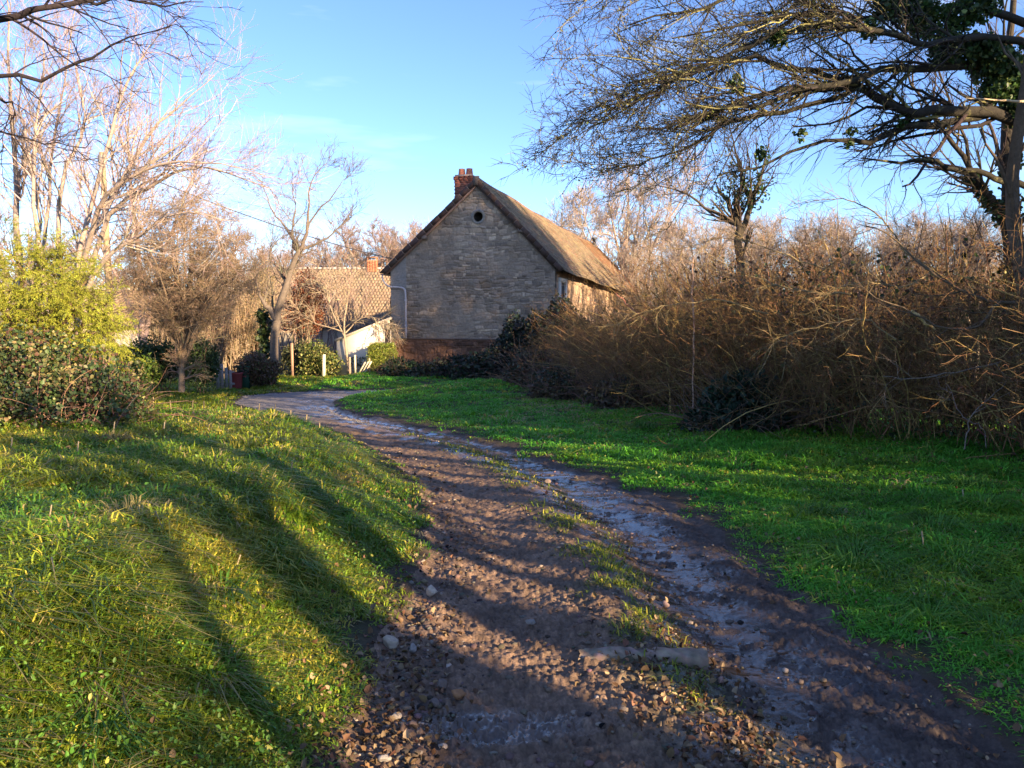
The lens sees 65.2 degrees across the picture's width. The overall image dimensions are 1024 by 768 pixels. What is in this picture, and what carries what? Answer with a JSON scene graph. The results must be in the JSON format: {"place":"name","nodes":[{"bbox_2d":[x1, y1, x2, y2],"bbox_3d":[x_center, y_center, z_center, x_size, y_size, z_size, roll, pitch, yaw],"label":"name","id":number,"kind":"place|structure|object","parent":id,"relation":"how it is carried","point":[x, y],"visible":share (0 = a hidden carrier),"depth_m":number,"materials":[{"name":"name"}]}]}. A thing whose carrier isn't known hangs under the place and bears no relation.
{"place":"outdoors","nodes":[
{"label":"outdoors","id":0,"kind":"place"},
{"bbox_2d":[0,374,441,767],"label":"verge grass","id":1,"kind":"structure","parent":0,"point":[149,573],"depth_m":4.13,"materials":[{"name":"green plant"}]},
{"bbox_2d":[0,326,1023,767],"bbox_3d":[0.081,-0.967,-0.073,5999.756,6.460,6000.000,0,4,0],"label":"ground","id":2,"kind":"structure","parent":0,"point":[1004,732],"depth_m":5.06,"materials":[{"name":"green plant"}]},
{"bbox_2d":[0,205,92,306],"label":"bare tree","id":3,"kind":"object","parent":2,"relation":"on","point":[2,238],"visible":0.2,"depth_m":48.70,"materials":[{"name":"brown plant"}]},
{"bbox_2d":[0,0,118,396],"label":"bare tree","id":4,"kind":"object","parent":2,"relation":"on","point":[24,175],"visible":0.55,"depth_m":19.38,"materials":[{"name":"brown plant"}]},
{"bbox_2d":[0,216,147,397],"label":"shrub","id":5,"kind":"object","parent":2,"relation":"on","point":[70,308],"visible":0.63,"depth_m":11.12,"materials":[{"name":"plant"}]},
{"bbox_2d":[22,224,140,293],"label":"bare tree","id":6,"kind":"object","parent":2,"relation":"on","point":[52,245],"visible":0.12,"depth_m":53.89,"materials":[{"name":"brown plant"}]},
{"bbox_2d":[0,318,206,429],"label":"bramble heap","id":7,"kind":"object","parent":2,"relation":"on","point":[71,398],"visible":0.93,"depth_m":9.45,"materials":[{"name":"green plant"}]},
{"bbox_2d":[98,152,114,367],"bbox_3d":[-11.030,-2.825,21.804,0.215,6.869,0.290,0,4,0],"label":"utility pole","id":8,"kind":"object","parent":2,"relation":"on","point":[106,242],"visible":0.23,"depth_m":21.75,"materials":[{"name":"brown wood"}]},
{"bbox_2d":[107,160,391,258],"bbox_3d":[-8.124,-5.757,28.093,0.033,1.668,14.337,2,5,24],"label":"wire","id":9,"kind":"object","parent":8,"relation":"attached to","point":[276,225],"visible":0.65,"depth_m":28.27,"materials":[{"name":"metal"}]},
{"bbox_2d":[0,0,243,217],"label":"overhanging tree","id":10,"kind":"object","parent":2,"relation":"on","point":[22,14],"visible":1,"depth_m":5.85,"materials":[{"name":"brown plant"}]},
{"bbox_2d":[71,242,182,285],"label":"bare tree","id":11,"kind":"object","parent":2,"relation":"on","point":[134,266],"visible":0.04,"depth_m":58.20,"materials":[{"name":"brown plant"}]},
{"bbox_2d":[105,336,171,390],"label":"evergreen bush","id":12,"kind":"object","parent":2,"relation":"on","point":[145,348],"visible":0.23,"depth_m":22.74,"materials":[{"name":"green plant"}]},
{"bbox_2d":[22,76,263,343],"bbox_3d":[-12.376,-5.271,26.513,7.758,10.604,3.978,1,4,11],"label":"bare tree","id":13,"kind":"object","parent":2,"relation":"on","point":[113,270],"visible":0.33,"depth_m":26.57,"materials":[{"name":"brown plant"}]},
{"bbox_2d":[137,352,163,394],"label":"bush","id":14,"kind":"object","parent":2,"relation":"on","point":[151,367],"visible":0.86,"depth_m":21.48,"materials":[{"name":"green plant"}]},
{"bbox_2d":[117,292,184,378],"bbox_3d":[-13.720,-2.039,30.938,3.433,3.813,2.276,0,4,0],"label":"tangled shrub","id":15,"kind":"object","parent":2,"relation":"on","point":[159,335],"visible":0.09,"depth_m":30.70,"materials":[{"name":"brown plant"}]},
{"bbox_2d":[129,332,193,389],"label":"evergreen bush","id":16,"kind":"object","parent":2,"relation":"on","point":[167,362],"visible":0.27,"depth_m":23.27,"materials":[{"name":"green plant"}]},
{"bbox_2d":[43,287,283,368],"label":"outbuilding","id":17,"kind":"structure","parent":2,"relation":"on","point":[116,300],"depth_m":39.14,"materials":[{"name":"stone"}]},
{"bbox_2d":[0,0,360,337],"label":"ash tree","id":18,"kind":"object","parent":2,"relation":"on","point":[104,216],"visible":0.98,"depth_m":16.28,"materials":[{"name":"brown plant"}]},
{"bbox_2d":[97,180,275,391],"bbox_3d":[-8.641,-2.490,21.135,4.242,5.465,5.181,-2,5,-26],"label":"round tree","id":19,"kind":"object","parent":2,"relation":"on","point":[178,329],"visible":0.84,"depth_m":21.03,"materials":[{"name":"brown plant"}]},
{"bbox_2d":[142,242,234,286],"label":"bare tree","id":20,"kind":"object","parent":2,"relation":"on","point":[202,266],"visible":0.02,"depth_m":58.27,"materials":[{"name":"brown plant"}]},
{"bbox_2d":[185,336,222,393],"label":"evergreen bush","id":21,"kind":"object","parent":2,"relation":"on","point":[211,357],"visible":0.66,"depth_m":22.63,"materials":[{"name":"green plant"}]},
{"bbox_2d":[200,301,240,379],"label":"tangled shrub","id":22,"kind":"object","parent":2,"relation":"on","point":[222,347],"visible":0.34,"depth_m":29.77,"materials":[{"name":"brown plant"}]},
{"bbox_2d":[214,364,234,388],"bbox_3d":[-8.672,-0.200,24.104,0.600,0.806,0.062,-1,4,-9],"label":"board fence","id":23,"kind":"object","parent":2,"relation":"on","point":[222,375],"visible":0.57,"depth_m":24.08,"materials":[{"name":"grey wood"}]},
{"bbox_2d":[182,245,290,289],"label":"bare tree","id":24,"kind":"object","parent":2,"relation":"on","point":[258,262],"visible":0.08,"depth_m":60.08,"materials":[{"name":"brown plant"}]},
{"bbox_2d":[228,372,245,388],"bbox_3d":[-8.417,-0.076,24.364,0.512,0.560,0.480,-4,6,-42],"label":"bin","id":25,"kind":"object","parent":2,"relation":"on","point":[237,377],"visible":0.65,"depth_m":24.21,"materials":[{"name":"paint"}]},
{"bbox_2d":[208,285,268,370],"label":"tangled shrub","id":26,"kind":"object","parent":2,"relation":"on","point":[240,345],"visible":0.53,"depth_m":30.81,"materials":[{"name":"brown plant"}]},
{"bbox_2d":[235,366,251,388],"bbox_3d":[-8.310,-0.205,24.820,0.434,0.751,0.459,0,4,0],"label":"green bin","id":27,"kind":"object","parent":2,"relation":"on","point":[246,382],"visible":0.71,"depth_m":24.68,"materials":[{"name":"paint"}]},
{"bbox_2d":[232,351,277,385],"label":"evergreen bush","id":28,"kind":"object","parent":2,"relation":"on","point":[260,367],"visible":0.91,"depth_m":24.82,"materials":[{"name":"green plant"}]},
{"bbox_2d":[230,255,282,358],"bbox_3d":[-10.169,-2.727,31.908,2.738,5.059,2.176,0,4,0],"label":"tangled shrub","id":29,"kind":"object","parent":2,"relation":"on","point":[254,347],"visible":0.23,"depth_m":31.71,"materials":[{"name":"brown plant"}]},
{"bbox_2d":[211,233,316,287],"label":"bare tree","id":30,"kind":"object","parent":2,"relation":"on","point":[265,253],"visible":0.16,"depth_m":63.63,"materials":[{"name":"brown plant"}]},
{"bbox_2d":[243,350,284,385],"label":"evergreen bush","id":31,"kind":"object","parent":2,"relation":"on","point":[278,370],"visible":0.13,"depth_m":26.46,"materials":[{"name":"green plant"}]},
{"bbox_2d":[290,343,293,375],"bbox_3d":[-9.071,-0.892,33.020,0.113,1.601,0.109,-1,6,-17],"label":"fence post","id":32,"kind":"object","parent":2,"relation":"on","point":[292,367],"visible":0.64,"depth_m":32.97,"materials":[{"name":"brown wood"}]},
{"bbox_2d":[279,338,311,374],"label":"garden shrub","id":33,"kind":"object","parent":2,"relation":"on","point":[286,355],"visible":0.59,"depth_m":34.25,"materials":[{"name":"green plant"}]},
{"bbox_2d":[249,235,347,266],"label":"bare tree","id":34,"kind":"object","parent":2,"relation":"on","point":[326,249],"visible":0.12,"depth_m":68.94,"materials":[{"name":"brown plant"}]},
{"bbox_2d":[280,267,328,366],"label":"copper shrub","id":35,"kind":"object","parent":2,"relation":"on","point":[305,333],"visible":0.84,"depth_m":36.72,"materials":[{"name":"brown plant"}]},
{"bbox_2d":[226,128,383,383],"bbox_3d":[-6.968,-4.216,26.813,5.362,8.474,2.344,0,4,0],"label":"leaning tree","id":36,"kind":"object","parent":2,"relation":"on","point":[265,330],"visible":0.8,"depth_m":26.75,"materials":[{"name":"brown plant"}]},
{"bbox_2d":[295,339,344,375],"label":"garden shrub","id":37,"kind":"object","parent":2,"relation":"on","point":[313,358],"visible":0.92,"depth_m":33.52,"materials":[{"name":"green plant"}]},
{"bbox_2d":[251,257,390,351],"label":"tiled house","id":38,"kind":"structure","parent":2,"relation":"on","point":[376,278],"depth_m":63.16,"materials":[{"name":"stone"}]},
{"bbox_2d":[273,222,372,266],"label":"bare tree","id":39,"kind":"object","parent":2,"relation":"on","point":[339,250],"visible":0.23,"depth_m":73.78,"materials":[{"name":"brown plant"}]},
{"bbox_2d":[274,243,412,370],"bbox_3d":[-7.301,-3.309,33.948,6.618,5.577,3.096,0,4,0],"label":"fruit tree","id":40,"kind":"object","parent":2,"relation":"on","point":[317,277],"visible":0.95,"depth_m":34.10,"materials":[{"name":"brown plant"}]},
{"bbox_2d":[305,233,399,266],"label":"bare tree","id":41,"kind":"object","parent":2,"relation":"on","point":[318,245],"visible":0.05,"depth_m":77.80,"materials":[{"name":"brown plant"}]},
{"bbox_2d":[354,355,371,372],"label":"garden gate","id":42,"kind":"structure","parent":2,"relation":"on","point":[369,362],"depth_m":32.51,"materials":[{"name":"white wood"}]},
{"bbox_2d":[334,317,392,373],"bbox_3d":[-6.403,-1.563,36.580,2.474,2.973,4.413,0,4,0],"label":"lean to","id":43,"kind":"object","parent":2,"relation":"on","point":[355,341],"visible":0.54,"depth_m":34.47,"materials":[{"name":"paint"}]},
{"bbox_2d":[324,205,423,266],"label":"bare tree","id":44,"kind":"object","parent":2,"relation":"on","point":[395,251],"visible":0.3,"depth_m":71.56,"materials":[{"name":"brown plant"}]},
{"bbox_2d":[366,342,398,371],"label":"clipped hedge","id":45,"kind":"object","parent":2,"relation":"on","point":[375,354],"visible":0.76,"depth_m":33.25,"materials":[{"name":"green plant"}]},
{"bbox_2d":[335,215,432,266],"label":"bare tree","id":46,"kind":"object","parent":2,"relation":"on","point":[401,237],"visible":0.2,"depth_m":73.80,"materials":[{"name":"brown plant"}]},
{"bbox_2d":[356,207,421,266],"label":"bare tree","id":47,"kind":"object","parent":2,"relation":"on","point":[372,225],"visible":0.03,"depth_m":84.62,"materials":[{"name":"brown plant"}]},
{"bbox_2d":[363,351,425,376],"bbox_3d":[-4.530,-0.806,30.934,2.618,1.139,4.385,-2,5,-21],"label":"bramble patch","id":48,"kind":"object","parent":2,"relation":"on","point":[390,369],"visible":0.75,"depth_m":29.75,"materials":[{"name":"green plant"}]},
{"bbox_2d":[377,293,589,380],"bbox_3d":[-0.720,-1.630,28.527,5.782,3.087,10.057,-3,5,-37],"label":"bramble patch","id":49,"kind":"object","parent":2,"relation":"on","point":[458,366],"visible":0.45,"depth_m":26.70,"materials":[{"name":"green plant"}]},
{"bbox_2d":[379,168,631,361],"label":"stone barn","id":50,"kind":"structure","parent":2,"relation":"on","point":[476,260],"depth_m":33.97,"materials":[{"name":"stone"}]},
{"bbox_2d":[0,240,1020,379],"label":"wood","id":51,"kind":"object","parent":2,"relation":"on","point":[333,301],"visible":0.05,"depth_m":52.21,"materials":[{"name":"brown plant"}]},
{"bbox_2d":[0,420,1023,767],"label":"tussock grass","id":52,"kind":"structure","parent":2,"relation":"on","point":[144,494],"depth_m":4.82,"materials":[{"name":"green plant"}]},
{"bbox_2d":[0,407,1023,767],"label":"weeds","id":53,"kind":"object","parent":2,"relation":"on","point":[172,727],"visible":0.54,"depth_m":3.27,"materials":[{"name":"green plant"}]},
{"bbox_2d":[466,331,684,415],"bbox_3d":[1.148,-0.498,18.730,3.858,1.764,10.770,-1,4,-15],"label":"bramble patch","id":54,"kind":"object","parent":2,"relation":"on","point":[537,386],"visible":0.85,"depth_m":17.53,"materials":[{"name":"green plant"}]},
{"bbox_2d":[524,175,631,255],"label":"bare tree","id":55,"kind":"object","parent":2,"relation":"on","point":[567,220],"visible":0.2,"depth_m":66.94,"materials":[{"name":"brown plant"}]},
{"bbox_2d":[551,145,719,276],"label":"bare tree","id":56,"kind":"object","parent":2,"relation":"on","point":[615,233],"visible":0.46,"depth_m":60.59,"materials":[{"name":"brown plant"}]},
{"bbox_2d":[600,236,694,323],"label":"bare tree","id":57,"kind":"object","parent":2,"relation":"on","point":[633,264],"visible":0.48,"depth_m":47.67,"materials":[{"name":"brown plant"}]},
{"bbox_2d":[616,201,727,306],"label":"bare tree","id":58,"kind":"object","parent":2,"relation":"on","point":[625,217],"visible":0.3,"depth_m":60.41,"materials":[{"name":"brown plant"}]},
{"bbox_2d":[643,211,755,306],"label":"bare tree","id":59,"kind":"object","parent":2,"relation":"on","point":[669,235],"visible":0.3,"depth_m":39.09,"materials":[{"name":"brown plant"}]},
{"bbox_2d":[606,86,819,315],"bbox_3d":[4.075,-2.929,17.004,4.160,6.952,2.176,0,4,0],"label":"tree","id":60,"kind":"object","parent":2,"relation":"on","point":[750,194],"visible":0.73,"depth_m":16.70,"materials":[{"name":"brown plant"}]},
{"bbox_2d":[673,223,784,282],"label":"bare tree","id":61,"kind":"object","parent":2,"relation":"on","point":[717,255],"visible":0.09,"depth_m":53.86,"materials":[{"name":"brown plant"}]},
{"bbox_2d":[626,344,858,439],"bbox_3d":[3.403,0.057,11.568,3.028,1.411,2.950,3,5,35],"label":"bramble patch","id":62,"kind":"object","parent":2,"relation":"on","point":[712,403],"visible":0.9,"depth_m":11.36,"materials":[{"name":"green plant"}]},
{"bbox_2d":[689,219,806,306],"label":"bare tree","id":63,"kind":"object","parent":2,"relation":"on","point":[725,243],"visible":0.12,"depth_m":36.76,"materials":[{"name":"brown plant"}]},
{"bbox_2d":[491,0,1023,243],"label":"spreading tree","id":64,"kind":"object","parent":2,"relation":"on","point":[976,54],"visible":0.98,"depth_m":9.98,"materials":[{"name":"brown plant"}]},
{"bbox_2d":[504,176,1023,463],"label":"bramble thicket","id":65,"kind":"object","parent":2,"relation":"on","point":[716,334],"visible":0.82,"depth_m":10.99,"materials":[{"name":"brown plant"}]},
{"bbox_2d":[592,291,767,359],"bbox_3d":[2.232,-0.786,10.955,2.359,1.014,0.766,0,4,0],"label":"thicket branch","id":66,"kind":"object","parent":65,"relation":"attached to","point":[634,313],"visible":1,"depth_m":10.87,"materials":[{"name":"brown plant"}]},
{"bbox_2d":[691,257,694,408],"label":"dead branch","id":67,"kind":"object","parent":65,"relation":"in","point":[693,331],"visible":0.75,"depth_m":12.24,"materials":[{"name":"brown wood"}]},
{"bbox_2d":[656,204,825,273],"bbox_3d":[2.893,-1.868,10.216,2.123,0.932,0.756,1,5,19],"label":"thicket branch","id":68,"kind":"object","parent":65,"relation":"attached to","point":[734,235],"visible":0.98,"depth_m":10.27,"materials":[{"name":"brown plant"}]},
{"bbox_2d":[692,233,850,303],"bbox_3d":[3.230,-1.442,9.955,1.938,0.970,0.839,1,5,17],"label":"thicket branch","id":69,"kind":"object","parent":65,"relation":"attached to","point":[797,289],"visible":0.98,"depth_m":10.13,"materials":[{"name":"brown plant"}]},
{"bbox_2d":[752,295,895,379],"bbox_3d":[3.556,-0.527,9.206,1.635,0.998,0.775,0,4,0],"label":"thicket branch","id":70,"kind":"object","parent":65,"relation":"attached to","point":[816,332],"visible":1,"depth_m":9.20,"materials":[{"name":"brown plant"}]},
{"bbox_2d":[779,175,908,255],"bbox_3d":[3.996,-2.038,9.744,1.532,0.996,0.844,0,4,0],"label":"thicket branch","id":71,"kind":"object","parent":65,"relation":"attached to","point":[867,223],"visible":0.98,"depth_m":9.70,"materials":[{"name":"brown plant"}]},
{"bbox_2d":[784,239,934,324],"bbox_3d":[3.978,-1.071,9.215,1.665,1.099,0.760,1,5,17],"label":"thicket branch","id":72,"kind":"object","parent":65,"relation":"attached to","point":[851,287],"visible":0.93,"depth_m":9.14,"materials":[{"name":"brown plant"}]},
{"bbox_2d":[829,198,1022,304],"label":"arching branch","id":73,"kind":"object","parent":65,"relation":"attached to","point":[927,268],"visible":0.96,"depth_m":8.91,"materials":[{"name":"brown plant"}]},
{"bbox_2d":[844,264,1023,356],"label":"arching branch","id":74,"kind":"object","parent":65,"relation":"attached to","point":[961,329],"visible":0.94,"depth_m":8.71,"materials":[{"name":"brown plant"}]},
{"bbox_2d":[911,309,935,329],"bbox_3d":[4.532,-0.710,8.804,0.280,0.223,0.058,0,4,0],"label":"split limb","id":75,"kind":"object","parent":74,"relation":"attached to","point":[921,319],"visible":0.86,"depth_m":8.80,"materials":[{"name":"grey plant"}]},
{"bbox_2d":[873,351,1023,411],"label":"arching branch","id":76,"kind":"object","parent":65,"relation":"on","point":[950,373],"visible":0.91,"depth_m":8.76,"materials":[{"name":"brown plant"}]},
{"bbox_2d":[939,380,1012,418],"bbox_3d":[5.405,0.185,9.299,0.888,0.486,0.633,0,4,0],"label":"dead leaf spray","id":77,"kind":"object","parent":65,"relation":"hanging from","point":[972,392],"visible":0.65,"depth_m":9.33,"materials":[{"name":"brown plant"}]},
{"bbox_2d":[712,211,832,299],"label":"bare tree","id":78,"kind":"object","parent":2,"relation":"on","point":[743,243],"visible":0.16,"depth_m":33.42,"materials":[{"name":"brown plant"}]},
{"bbox_2d":[754,216,855,288],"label":"bare tree","id":79,"kind":"object","parent":2,"relation":"on","point":[786,244],"visible":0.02,"depth_m":43.41,"materials":[{"name":"brown plant"}]},
{"bbox_2d":[746,204,882,318],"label":"bare tree","id":80,"kind":"object","parent":2,"relation":"on","point":[803,225],"visible":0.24,"depth_m":30.25,"materials":[{"name":"brown plant"}]},
{"bbox_2d":[779,217,903,365],"bbox_3d":[12.481,-3.328,29.827,5.038,6.310,4.586,-3,5,-38],"label":"bare tree","id":81,"kind":"object","parent":2,"relation":"on","point":[832,233],"visible":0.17,"depth_m":28.94,"materials":[{"name":"brown plant"}]},
{"bbox_2d":[824,219,927,291],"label":"bare tree","id":82,"kind":"object","parent":2,"relation":"on","point":[874,238],"visible":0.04,"depth_m":38.49,"materials":[{"name":"brown plant"}]},
{"bbox_2d":[823,204,963,375],"bbox_3d":[13.107,-3.133,27.708,4.861,6.087,4.425,1,5,17],"label":"bare tree","id":83,"kind":"object","parent":2,"relation":"on","point":[899,235],"visible":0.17,"depth_m":27.15,"materials":[{"name":"brown plant"}]},
{"bbox_2d":[841,210,995,344],"bbox_3d":[13.589,-2.864,26.701,4.157,5.718,4.566,-3,5,-37],"label":"bare tree","id":84,"kind":"object","parent":2,"relation":"on","point":[922,241],"visible":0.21,"depth_m":25.85,"materials":[{"name":"brown plant"}]},
{"bbox_2d":[871,226,998,303],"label":"bare tree","id":85,"kind":"object","parent":2,"relation":"on","point":[911,243],"visible":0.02,"depth_m":35.96,"materials":[{"name":"brown plant"}]},
{"bbox_2d":[850,0,1023,412],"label":"ivy tree","id":86,"kind":"object","parent":2,"relation":"on","point":[977,183],"visible":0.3,"depth_m":14.05,"materials":[{"name":"green plant"}]},
{"bbox_2d":[879,208,999,352],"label":"bare tree","id":87,"kind":"object","parent":2,"relation":"on","point":[954,232],"visible":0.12,"depth_m":26.16,"materials":[{"name":"brown plant"}]},
{"bbox_2d":[898,203,1023,377],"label":"bare tree","id":88,"kind":"object","parent":2,"relation":"on","point":[981,230],"visible":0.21,"depth_m":24.11,"materials":[{"name":"brown plant"}]},
{"bbox_2d":[937,379,986,447],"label":"forked stem","id":89,"kind":"object","parent":2,"relation":"on","point":[961,413],"visible":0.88,"depth_m":8.66,"materials":[{"name":"brown plant"}]},
{"bbox_2d":[940,214,1002,343],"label":"bare tree","id":90,"kind":"object","parent":2,"relation":"on","point":[973,248],"visible":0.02,"depth_m":33.51,"materials":[{"name":"brown plant"}]},
{"bbox_2d":[948,223,1023,327],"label":"bare tree","id":91,"kind":"object","parent":2,"relation":"on","point":[971,271],"visible":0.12,"depth_m":23.83,"materials":[{"name":"brown plant"}]},
{"bbox_2d":[964,379,1013,449],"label":"forked stem","id":92,"kind":"object","parent":2,"relation":"on","point":[986,400],"visible":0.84,"depth_m":8.68,"materials":[{"name":"brown plant"}]},
{"bbox_2d":[979,35,1023,447],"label":"hedge sapling","id":93,"kind":"object","parent":2,"relation":"on","point":[1010,178],"visible":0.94,"depth_m":9.56,"materials":[{"name":"plant"}]},
{"bbox_2d":[966,98,1023,102],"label":"broken stub","id":94,"kind":"object","parent":93,"relation":"attached to","point":[1013,101],"visible":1,"depth_m":9.25,"materials":[{"name":"beige plant"}]},
{"bbox_2d":[0,0,1023,305],"label":"sky","id":95,"kind":"structure","parent":0,"point":[428,90],"materials":[{"name":"blue"}]},
{"bbox_2d":[235,390,1023,767],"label":"track","id":96,"kind":"structure","parent":0,"point":[891,742],"depth_m":4.15,"materials":[{"name":"brown gravel"}]},
{"bbox_2d":[377,754,391,761],"bbox_3d":[-0.486,1.421,3.036,0.058,0.032,0.034,1,4,12],"label":"stone","id":97,"kind":"object","parent":96,"relation":"on","point":[384,757],"visible":1,"depth_m":3.03,"materials":[{"name":"beige stone"}]},
{"bbox_2d":[382,635,398,649],"bbox_3d":[-0.622,1.334,4.128,0.093,0.072,0.068,4,6,45],"label":"stone","id":98,"kind":"object","parent":96,"relation":"on","point":[390,642],"visible":0.98,"depth_m":4.10,"materials":[{"name":"grey stone"}]},
{"bbox_2d":[426,585,436,596],"bbox_3d":[-0.492,1.270,4.916,0.069,0.076,0.055,0,4,-4],"label":"stone","id":99,"kind":"object","parent":96,"relation":"on","point":[431,590],"visible":1,"depth_m":4.90,"materials":[{"name":"grey stone"}]},
{"bbox_2d":[437,678,446,689],"bbox_3d":[-0.318,1.371,3.649,0.053,0.054,0.038,-2,5,-29],"label":"stone","id":100,"kind":"object","parent":96,"relation":"on","point":[442,682],"visible":1,"depth_m":3.64,"materials":[{"name":"grey stone"}]},
{"bbox_2d":[451,689,465,699],"bbox_3d":[-0.238,1.380,3.557,0.064,0.050,0.052,1,4,9],"label":"stone","id":101,"kind":"object","parent":96,"relation":"on","point":[458,694],"visible":1,"depth_m":3.54,"materials":[{"name":"grey stone"}]},
{"bbox_2d":[57,411,1023,767],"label":"fallen leaves","id":102,"kind":"object","parent":96,"relation":"on","point":[367,689],"visible":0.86,"depth_m":3.48,"materials":[{"name":"plant"}]},
{"bbox_2d":[393,432,746,713],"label":"median grass","id":103,"kind":"structure","parent":96,"relation":"on","point":[597,549],"depth_m":5.18,"materials":[{"name":"green plant"}]},
{"bbox_2d":[578,646,708,671],"bbox_3d":[0.636,1.334,3.916,0.630,0.099,0.128,1,4,10],"label":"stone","id":104,"kind":"object","parent":96,"relation":"on","point":[691,657],"visible":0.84,"depth_m":3.88,"materials":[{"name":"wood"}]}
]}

